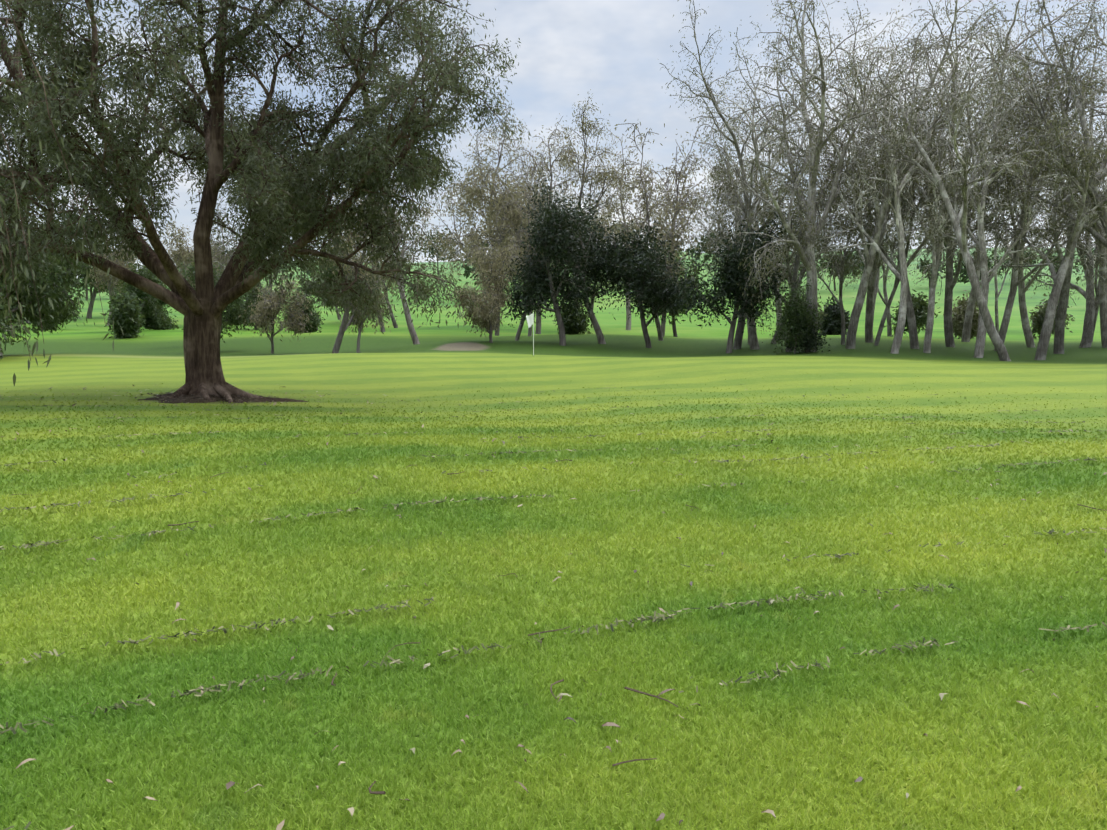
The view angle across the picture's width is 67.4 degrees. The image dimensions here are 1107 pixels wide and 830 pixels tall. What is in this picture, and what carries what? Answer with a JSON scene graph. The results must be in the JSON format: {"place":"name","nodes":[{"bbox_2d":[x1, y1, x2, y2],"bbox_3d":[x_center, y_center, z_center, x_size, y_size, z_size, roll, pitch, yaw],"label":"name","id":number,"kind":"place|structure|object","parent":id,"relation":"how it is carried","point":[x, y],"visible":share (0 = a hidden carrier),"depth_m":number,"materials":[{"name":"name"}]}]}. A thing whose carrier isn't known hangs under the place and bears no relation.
{"place":"outdoors","nodes":[
{"label":"outdoors","id":0,"kind":"place"},
{"bbox_2d":[0,247,1106,829],"bbox_3d":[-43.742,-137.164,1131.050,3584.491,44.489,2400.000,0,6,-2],"label":"ground","id":1,"kind":"structure","parent":0,"point":[462,361],"depth_m":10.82,"materials":[{"name":"green plant"}]},
{"bbox_2d":[0,130,49,226],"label":"tree","id":2,"kind":"object","parent":1,"relation":"on","point":[13,166],"depth_m":47.90,"materials":[{"name":"green plant"}]},
{"bbox_2d":[0,240,91,358],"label":"bushy tree","id":3,"kind":"object","parent":1,"relation":"on","point":[26,305],"visible":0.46,"depth_m":44.19,"materials":[{"name":"green plant"}]},
{"bbox_2d":[0,89,109,330],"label":"bushy tree","id":4,"kind":"object","parent":1,"relation":"on","point":[69,283],"visible":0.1,"depth_m":46.64,"materials":[{"name":"green plant"}]},
{"bbox_2d":[29,301,80,329],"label":"round shrub","id":5,"kind":"object","parent":1,"relation":"on","point":[63,316],"depth_m":90.00,"materials":[{"name":"green plant"}]},
{"bbox_2d":[71,242,138,317],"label":"tree","id":6,"kind":"object","parent":1,"relation":"on","point":[92,297],"visible":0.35,"depth_m":115.14,"materials":[{"name":"green plant"}]},
{"bbox_2d":[89,218,145,325],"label":"pale tree","id":7,"kind":"object","parent":1,"relation":"on","point":[103,276],"visible":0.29,"depth_m":101.53,"materials":[{"name":"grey plant"}]},
{"bbox_2d":[100,290,144,338],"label":"round shrub","id":8,"kind":"object","parent":1,"relation":"on","point":[126,316],"visible":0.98,"depth_m":73.31,"materials":[{"name":"green plant"}]},
{"bbox_2d":[106,262,178,329],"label":"round shrub","id":9,"kind":"object","parent":1,"relation":"on","point":[155,318],"visible":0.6,"depth_m":83.94,"materials":[{"name":"green plant"}]},
{"bbox_2d":[133,264,174,312],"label":"tree","id":10,"kind":"object","parent":1,"relation":"on","point":[162,303],"visible":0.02,"depth_m":102.94,"materials":[{"name":"green plant"}]},
{"bbox_2d":[161,218,225,287],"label":"pale tree","id":11,"kind":"object","parent":1,"relation":"on","point":[180,254],"visible":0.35,"depth_m":89.31,"materials":[{"name":"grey plant"}]},
{"bbox_2d":[172,197,240,287],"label":"sparse tree","id":12,"kind":"object","parent":1,"relation":"on","point":[217,258],"visible":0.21,"depth_m":63.33,"materials":[{"name":"green plant"}]},
{"bbox_2d":[190,237,240,305],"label":"tree","id":13,"kind":"object","parent":1,"relation":"on","point":[221,257],"depth_m":115.29,"materials":[{"name":"green plant"}]},
{"bbox_2d":[175,259,260,342],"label":"tree","id":14,"kind":"object","parent":1,"relation":"on","point":[231,318],"visible":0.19,"depth_m":57.04,"materials":[{"name":"green plant"}]},
{"bbox_2d":[130,392,307,403],"bbox_3d":[-8.806,-0.444,21.319,4.065,0.336,3.874,4,7,36],"label":"soil patch","id":15,"kind":"object","parent":1,"relation":"on","point":[190,398],"visible":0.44,"depth_m":20.63,"materials":[{"name":"brown soil"}]},
{"bbox_2d":[233,282,275,329],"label":"round shrub","id":16,"kind":"object","parent":1,"relation":"on","point":[255,295],"visible":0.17,"depth_m":93.36,"materials":[{"name":"green plant"}]},
{"bbox_2d":[231,213,280,298],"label":"sparse tree","id":17,"kind":"object","parent":1,"relation":"on","point":[270,286],"visible":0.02,"depth_m":92.04,"materials":[{"name":"green plant"}]},
{"bbox_2d":[0,0,530,402],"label":"eucalypt tree","id":18,"kind":"object","parent":1,"relation":"on","point":[285,189],"visible":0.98,"depth_m":19.41,"materials":[{"name":"green plant"}]},
{"bbox_2d":[0,0,134,385],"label":"hanging branch","id":19,"kind":"object","parent":18,"relation":"attached to","point":[26,272],"visible":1,"depth_m":9.29,"materials":[{"name":"green plant"}]},
{"bbox_2d":[239,267,314,353],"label":"sparse tree","id":20,"kind":"object","parent":1,"relation":"on","point":[271,305],"visible":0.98,"depth_m":54.55,"materials":[{"name":"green plant"}]},
{"bbox_2d":[283,290,325,332],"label":"round shrub","id":21,"kind":"object","parent":1,"relation":"on","point":[315,324],"visible":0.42,"depth_m":87.35,"materials":[{"name":"green plant"}]},
{"bbox_2d":[293,256,340,319],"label":"tree","id":22,"kind":"object","parent":1,"relation":"on","point":[311,285],"visible":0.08,"depth_m":121.50,"materials":[{"name":"green plant"}]},
{"bbox_2d":[313,243,384,306],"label":"tree","id":23,"kind":"object","parent":1,"relation":"on","point":[329,274],"visible":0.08,"depth_m":104.21,"materials":[{"name":"green plant"}]},
{"bbox_2d":[315,183,404,352],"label":"sparse tree","id":24,"kind":"object","parent":1,"relation":"on","point":[345,323],"visible":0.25,"depth_m":52.44,"materials":[{"name":"green plant"}]},
{"bbox_2d":[348,245,396,352],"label":"sparse tree","id":25,"kind":"object","parent":1,"relation":"on","point":[360,329],"visible":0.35,"depth_m":54.62,"materials":[{"name":"green plant"}]},
{"bbox_2d":[330,206,419,327],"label":"pale tree","id":26,"kind":"object","parent":1,"relation":"on","point":[385,294],"visible":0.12,"depth_m":100.48,"materials":[{"name":"grey plant"}]},
{"bbox_2d":[332,188,420,331],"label":"sparse tree","id":27,"kind":"object","parent":1,"relation":"on","point":[383,329],"visible":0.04,"depth_m":82.98,"materials":[{"name":"green plant"}]},
{"bbox_2d":[342,148,442,344],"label":"sparse tree","id":28,"kind":"object","parent":1,"relation":"on","point":[413,335],"visible":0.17,"depth_m":59.20,"materials":[{"name":"green plant"}]},
{"bbox_2d":[410,86,540,329],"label":"pale tree","id":29,"kind":"object","parent":1,"relation":"on","point":[449,192],"visible":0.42,"depth_m":94.54,"materials":[{"name":"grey plant"}]},
{"bbox_2d":[447,245,518,342],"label":"sparse tree","id":30,"kind":"object","parent":1,"relation":"on","point":[488,322],"visible":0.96,"depth_m":56.72,"materials":[{"name":"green plant"}]},
{"bbox_2d":[429,150,546,335],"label":"pale tree","id":31,"kind":"object","parent":1,"relation":"on","point":[480,194],"visible":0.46,"depth_m":75.74,"materials":[{"name":"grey plant"}]},
{"bbox_2d":[460,152,576,335],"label":"pale tree","id":32,"kind":"object","parent":1,"relation":"on","point":[521,175],"visible":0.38,"depth_m":67.27,"materials":[{"name":"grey plant"}]},
{"bbox_2d":[526,312,533,355],"bbox_3d":[-1.172,-4.065,41.697,0.472,2.198,0.112,-2,6,-22],"label":"golf flag","id":33,"kind":"object","parent":1,"relation":"on","point":[530,320],"visible":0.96,"depth_m":41.66,"materials":[{"name":"white fabric"}]},
{"bbox_2d":[482,113,588,333],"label":"pale tree","id":34,"kind":"object","parent":1,"relation":"on","point":[538,324],"visible":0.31,"depth_m":89.40,"materials":[{"name":"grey plant"}]},
{"bbox_2d":[491,157,581,340],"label":"sparse tree","id":35,"kind":"object","parent":1,"relation":"on","point":[518,243],"visible":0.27,"depth_m":62.02,"materials":[{"name":"green plant"}]},
{"bbox_2d":[494,193,608,345],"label":"dark tree","id":36,"kind":"object","parent":1,"relation":"on","point":[539,279],"visible":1,"depth_m":58.59,"materials":[{"name":"green plant"}]},
{"bbox_2d":[1,385,1106,829],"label":"fallen leaves","id":37,"kind":"object","parent":1,"relation":"on","point":[351,809],"visible":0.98,"depth_m":3.73,"materials":[{"name":"beige plant"}]},
{"bbox_2d":[508,162,627,343],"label":"dark tree","id":38,"kind":"object","parent":1,"relation":"on","point":[598,330],"visible":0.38,"depth_m":61.98,"materials":[{"name":"green plant"}]},
{"bbox_2d":[489,89,652,307],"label":"pale tree","id":39,"kind":"object","parent":1,"relation":"on","point":[598,177],"visible":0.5,"depth_m":96.91,"materials":[{"name":"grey plant"}]},
{"bbox_2d":[551,302,592,334],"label":"bush","id":40,"kind":"object","parent":1,"relation":"on","point":[570,327],"visible":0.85,"depth_m":72.39,"materials":[{"name":"green plant"}]},
{"bbox_2d":[86,220,1098,301],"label":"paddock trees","id":41,"kind":"object","parent":1,"relation":"on","point":[962,273],"visible":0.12,"depth_m":173.74,"materials":[{"name":"green plant"}]},
{"bbox_2d":[559,128,695,329],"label":"pale tree","id":42,"kind":"object","parent":1,"relation":"on","point":[628,321],"visible":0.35,"depth_m":90.72,"materials":[{"name":"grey plant"}]},
{"bbox_2d":[577,210,702,347],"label":"dark tree","id":43,"kind":"object","parent":1,"relation":"on","point":[639,267],"visible":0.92,"depth_m":59.72,"materials":[{"name":"green plant"}]},
{"bbox_2d":[597,119,702,340],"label":"pale tree","id":44,"kind":"object","parent":1,"relation":"on","point":[644,196],"visible":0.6,"depth_m":64.35,"materials":[{"name":"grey plant"}]},
{"bbox_2d":[597,126,721,336],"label":"pale tree","id":45,"kind":"object","parent":1,"relation":"on","point":[677,192],"visible":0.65,"depth_m":72.17,"materials":[{"name":"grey plant"}]},
{"bbox_2d":[627,229,709,336],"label":"tree","id":46,"kind":"object","parent":1,"relation":"on","point":[684,311],"visible":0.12,"depth_m":76.06,"materials":[{"name":"green plant"}]},
{"bbox_2d":[663,198,800,352],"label":"dark tree","id":47,"kind":"object","parent":1,"relation":"on","point":[732,275],"visible":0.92,"depth_m":53.74,"materials":[{"name":"green plant"}]},
{"bbox_2d":[685,114,798,344],"bbox_3d":[13.640,-13.366,61.060,9.798,16.905,9.777,-6,8,-44],"label":"gum tree","id":48,"kind":"object","parent":1,"relation":"on","point":[754,199],"visible":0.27,"depth_m":59.95,"materials":[{"name":"grey plant"}]},
{"bbox_2d":[659,0,841,348],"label":"gum tree","id":49,"kind":"object","parent":1,"relation":"on","point":[739,330],"visible":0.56,"depth_m":54.25,"materials":[{"name":"grey plant"}]},
{"bbox_2d":[680,120,842,349],"bbox_3d":[14.236,-12.328,56.523,10.014,16.380,9.473,0,6,-2],"label":"gum tree","id":50,"kind":"object","parent":1,"relation":"on","point":[753,341],"visible":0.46,"depth_m":56.90,"materials":[{"name":"grey plant"}]},
{"bbox_2d":[691,77,847,338],"bbox_3d":[16.526,-15.939,66.040,11.554,20.484,18.151,0,6,-2],"label":"gum tree","id":51,"kind":"object","parent":1,"relation":"on","point":[734,127],"visible":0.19,"depth_m":63.99,"materials":[{"name":"grey plant"}]},
{"bbox_2d":[766,271,833,354],"bbox_3d":[15.050,-6.062,50.761,3.432,5.234,4.312,4,7,36],"label":"shrub","id":52,"kind":"object","parent":1,"relation":"on","point":[795,307],"visible":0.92,"depth_m":50.34,"materials":[{"name":"green plant"}]},
{"bbox_2d":[775,307,835,352],"bbox_3d":[15.399,-5.052,51.326,3.866,3.688,3.608,4,7,31],"label":"shrub","id":53,"kind":"object","parent":1,"relation":"on","point":[817,336],"visible":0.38,"depth_m":50.83,"materials":[{"name":"green plant"}]},
{"bbox_2d":[738,113,877,351],"bbox_3d":[15.841,-11.763,53.526,9.579,15.921,12.365,0,6,-2],"label":"gum tree","id":54,"kind":"object","parent":1,"relation":"on","point":[800,225],"visible":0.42,"depth_m":52.29,"materials":[{"name":"grey plant"}]},
{"bbox_2d":[796,294,827,333],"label":"bush","id":55,"kind":"object","parent":1,"relation":"on","point":[818,311],"depth_m":75.56,"materials":[{"name":"green plant"}]},
{"bbox_2d":[681,0,949,351],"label":"gum tree","id":56,"kind":"object","parent":1,"relation":"on","point":[815,149],"visible":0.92,"depth_m":49.80,"materials":[{"name":"grey plant"}]},
{"bbox_2d":[756,81,901,343],"bbox_3d":[19.246,-14.873,60.651,11.179,20.049,15.569,0,6,-2],"label":"gum tree","id":57,"kind":"object","parent":1,"relation":"on","point":[804,269],"visible":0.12,"depth_m":60.10,"materials":[{"name":"grey plant"}]},
{"bbox_2d":[817,294,849,334],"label":"bush","id":58,"kind":"object","parent":1,"relation":"on","point":[832,326],"visible":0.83,"depth_m":79.20,"materials":[{"name":"green plant"}]},
{"bbox_2d":[777,145,891,344],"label":"gum tree","id":59,"kind":"object","parent":1,"relation":"on","point":[842,261],"visible":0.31,"depth_m":59.66,"materials":[{"name":"grey plant"}]},
{"bbox_2d":[728,18,957,342],"bbox_3d":[21.141,-16.799,58.442,17.724,23.985,15.891,0,6,-2],"label":"gum tree","id":60,"kind":"object","parent":1,"relation":"on","point":[869,315],"visible":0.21,"depth_m":59.67,"materials":[{"name":"grey plant"}]},
{"bbox_2d":[794,107,932,320],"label":"gum tree","id":61,"kind":"object","parent":1,"relation":"on","point":[877,282],"visible":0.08,"depth_m":68.48,"materials":[{"name":"grey plant"}]},
{"bbox_2d":[848,198,915,335],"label":"gum tree","id":62,"kind":"object","parent":1,"relation":"on","point":[885,301],"visible":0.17,"depth_m":72.33,"materials":[{"name":"grey plant"}]},
{"bbox_2d":[763,0,1003,353],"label":"gum tree","id":63,"kind":"object","parent":1,"relation":"on","point":[902,276],"visible":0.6,"depth_m":50.53,"materials":[{"name":"grey plant"}]},
{"bbox_2d":[765,0,1042,348],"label":"gum tree","id":64,"kind":"object","parent":1,"relation":"on","point":[881,223],"visible":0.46,"depth_m":52.59,"materials":[{"name":"grey plant"}]},
{"bbox_2d":[884,289,939,336],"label":"bush","id":65,"kind":"object","parent":1,"relation":"on","point":[920,306],"visible":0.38,"depth_m":71.72,"materials":[{"name":"green plant"}]},
{"bbox_2d":[839,41,992,345],"bbox_3d":[26.080,-15.256,58.376,11.025,21.337,10.662,0,6,-2],"label":"gum tree","id":66,"kind":"object","parent":1,"relation":"on","point":[884,316],"visible":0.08,"depth_m":58.81,"materials":[{"name":"grey plant"}]},
{"bbox_2d":[807,0,1068,348],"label":"gum tree","id":67,"kind":"object","parent":1,"relation":"on","point":[912,329],"visible":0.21,"depth_m":54.89,"materials":[{"name":"grey plant"}]},
{"bbox_2d":[812,0,1067,360],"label":"gum tree","id":68,"kind":"object","parent":1,"relation":"on","point":[991,330],"visible":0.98,"depth_m":46.19,"materials":[{"name":"grey plant"}]},
{"bbox_2d":[854,2,1064,352],"bbox_3d":[24.631,-14.565,52.100,11.643,21.894,12.434,0,6,-2],"label":"gum tree","id":69,"kind":"object","parent":1,"relation":"on","point":[943,215],"visible":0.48,"depth_m":51.48,"materials":[{"name":"grey plant"}]},
{"bbox_2d":[943,290,992,338],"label":"bush","id":70,"kind":"object","parent":1,"relation":"on","point":[958,313],"visible":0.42,"depth_m":72.30,"materials":[{"name":"green plant"}]},
{"bbox_2d":[904,28,1044,333],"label":"gum tree","id":71,"kind":"object","parent":1,"relation":"on","point":[997,294],"visible":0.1,"depth_m":72.34,"materials":[{"name":"grey plant"}]},
{"bbox_2d":[845,0,1106,346],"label":"gum tree","id":72,"kind":"object","parent":1,"relation":"on","point":[950,281],"visible":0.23,"depth_m":54.74,"materials":[{"name":"grey plant"}]},
{"bbox_2d":[880,9,1106,341],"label":"gum tree","id":73,"kind":"object","parent":1,"relation":"on","point":[966,331],"visible":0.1,"depth_m":63.97,"materials":[{"name":"grey plant"}]},
{"bbox_2d":[882,0,1106,357],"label":"gum tree","id":74,"kind":"object","parent":1,"relation":"on","point":[981,330],"visible":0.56,"depth_m":49.33,"materials":[{"name":"grey plant"}]},
{"bbox_2d":[916,0,1106,350],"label":"gum tree","id":75,"kind":"object","parent":1,"relation":"on","point":[1008,310],"visible":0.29,"depth_m":54.56,"materials":[{"name":"grey plant"}]},
{"bbox_2d":[927,23,1105,346],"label":"gum tree","id":76,"kind":"object","parent":1,"relation":"on","point":[1026,328],"visible":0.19,"depth_m":57.74,"materials":[{"name":"grey plant"}]},
{"bbox_2d":[959,7,1106,359],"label":"gum tree","id":77,"kind":"object","parent":1,"relation":"on","point":[1079,221],"visible":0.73,"depth_m":47.78,"materials":[{"name":"grey plant"}]},
{"bbox_2d":[963,0,1106,253],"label":"gum tree","id":78,"kind":"object","parent":1,"relation":"on","point":[1090,159],"visible":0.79,"depth_m":46.53,"materials":[{"name":"grey plant"}]},
{"bbox_2d":[968,2,1106,347],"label":"gum tree","id":79,"kind":"object","parent":1,"relation":"on","point":[1103,309],"visible":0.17,"depth_m":56.11,"materials":[{"name":"grey plant"}]},
{"bbox_2d":[971,0,1106,353],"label":"gum tree","id":80,"kind":"object","parent":1,"relation":"on","point":[1059,332],"visible":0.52,"depth_m":50.14,"materials":[{"name":"grey plant"}]},
{"bbox_2d":[1020,292,1074,338],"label":"bush","id":81,"kind":"object","parent":1,"relation":"on","point":[1037,319],"visible":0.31,"depth_m":71.71,"materials":[{"name":"green plant"}]},
{"bbox_2d":[1011,0,1106,246],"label":"gum tree","id":82,"kind":"object","parent":1,"relation":"on","point":[1101,65],"visible":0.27,"depth_m":54.59,"materials":[{"name":"grey plant"}]},
{"bbox_2d":[1025,156,1106,347],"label":"gum tree","id":83,"kind":"object","parent":1,"relation":"on","point":[1088,294],"visible":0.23,"depth_m":57.49,"materials":[{"name":"grey plant"}]},
{"bbox_2d":[1034,116,1106,341],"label":"gum tree","id":84,"kind":"object","parent":1,"relation":"on","point":[1096,290],"visible":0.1,"depth_m":61.19,"materials":[{"name":"grey plant"}]},
{"bbox_2d":[0,0,1106,277],"label":"sky","id":85,"kind":"structure","parent":0,"point":[614,49],"materials":[{"name":"white"}]}
]}

